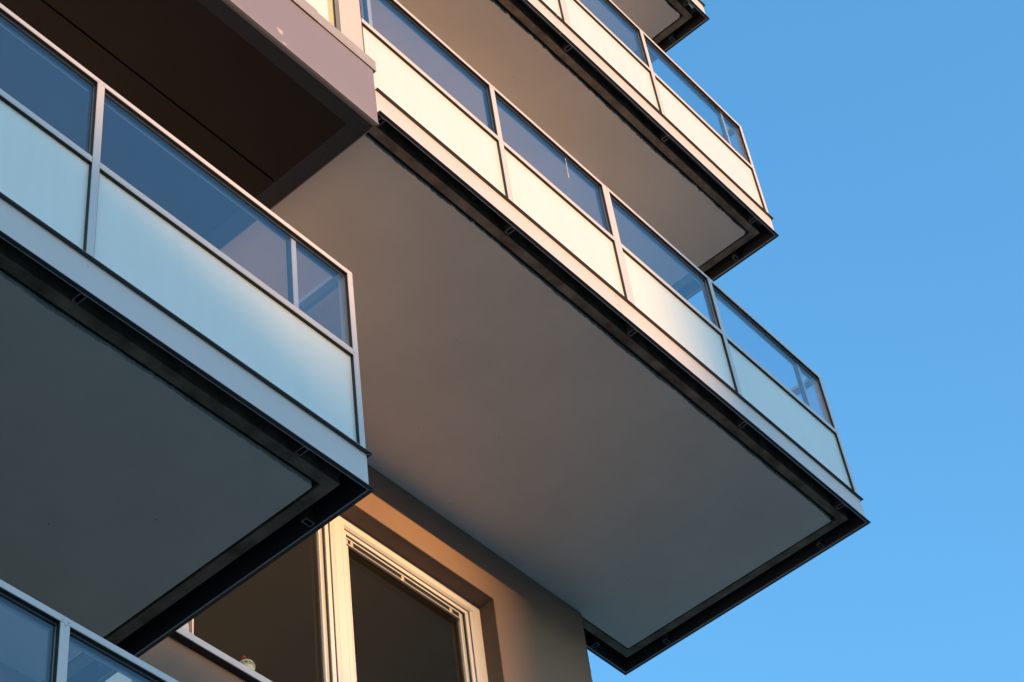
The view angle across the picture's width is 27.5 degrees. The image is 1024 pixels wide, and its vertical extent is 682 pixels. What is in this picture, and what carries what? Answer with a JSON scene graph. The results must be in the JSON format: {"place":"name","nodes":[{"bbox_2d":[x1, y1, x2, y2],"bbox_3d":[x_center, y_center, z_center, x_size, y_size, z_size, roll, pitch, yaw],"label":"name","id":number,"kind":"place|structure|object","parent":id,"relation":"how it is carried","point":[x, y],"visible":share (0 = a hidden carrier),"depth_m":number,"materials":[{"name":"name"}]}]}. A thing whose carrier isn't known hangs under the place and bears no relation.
{"place":"outdoors","nodes":[
{"label":"outdoors","id":0,"kind":"place"},
{"bbox_2d":[0,464,592,681],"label":"apartment building","id":1,"kind":"structure","parent":0,"point":[267,620],"depth_m":13.52,"materials":[{"name":"beige paint"}]},
{"bbox_2d":[0,579,178,681],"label":"balcony","id":2,"kind":"structure","parent":1,"relation":"attached to","point":[64,632],"depth_m":6.68,"materials":[{"name":"metal"}]},
{"bbox_2d":[0,3,375,681],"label":"balcony","id":3,"kind":"structure","parent":1,"relation":"attached to","point":[182,437],"depth_m":8.61,"materials":[{"name":"concrete"}]},
{"bbox_2d":[0,0,378,249],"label":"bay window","id":4,"kind":"structure","parent":1,"relation":"attached to","point":[269,104],"depth_m":10.87,"materials":[{"name":"beige metal"}]},
{"bbox_2d":[170,623,271,681],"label":"window sill","id":5,"kind":"structure","parent":1,"relation":"attached to","point":[184,635],"depth_m":10.49,"materials":[{"name":"metal"}]},
{"bbox_2d":[240,655,255,670],"bbox_3d":[-1.364,1.676,10.738,0.096,0.114,0.096,-36,-53,22],"label":"alarm clock","id":6,"kind":"object","parent":5,"relation":"on","point":[250,665],"visible":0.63,"depth_m":10.72,"materials":[{"name":"green plastic"}]},
{"bbox_2d":[192,515,487,681],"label":"window","id":7,"kind":"structure","parent":1,"relation":"attached to","point":[338,646],"depth_m":12.33,"materials":[{"name":"white paint"}]},
{"bbox_2d":[346,537,458,619],"bbox_3d":[-0.669,1.453,12.798,0.020,0.070,1.033,-36,-53,22],"label":"venetian blind","id":8,"kind":"object","parent":7,"relation":"attached to","point":[401,578],"visible":1,"depth_m":12.79,"materials":[{"name":"grey"}]},
{"bbox_2d":[220,0,870,674],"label":"balcony","id":9,"kind":"structure","parent":1,"relation":"attached to","point":[620,448],"depth_m":12.82,"materials":[{"name":"concrete"}]},
{"bbox_2d":[360,0,778,299],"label":"balcony","id":10,"kind":"structure","parent":1,"relation":"attached to","point":[586,88],"depth_m":15.28,"materials":[{"name":"concrete"}]},
{"bbox_2d":[579,0,709,62],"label":"balcony","id":11,"kind":"structure","parent":1,"relation":"attached to","point":[665,26],"depth_m":18.17,"materials":[{"name":"concrete"}]},
{"bbox_2d":[587,0,1023,681],"label":"sky","id":12,"kind":"structure","parent":0,"point":[884,139],"materials":[{"name":"blue"}]}
]}

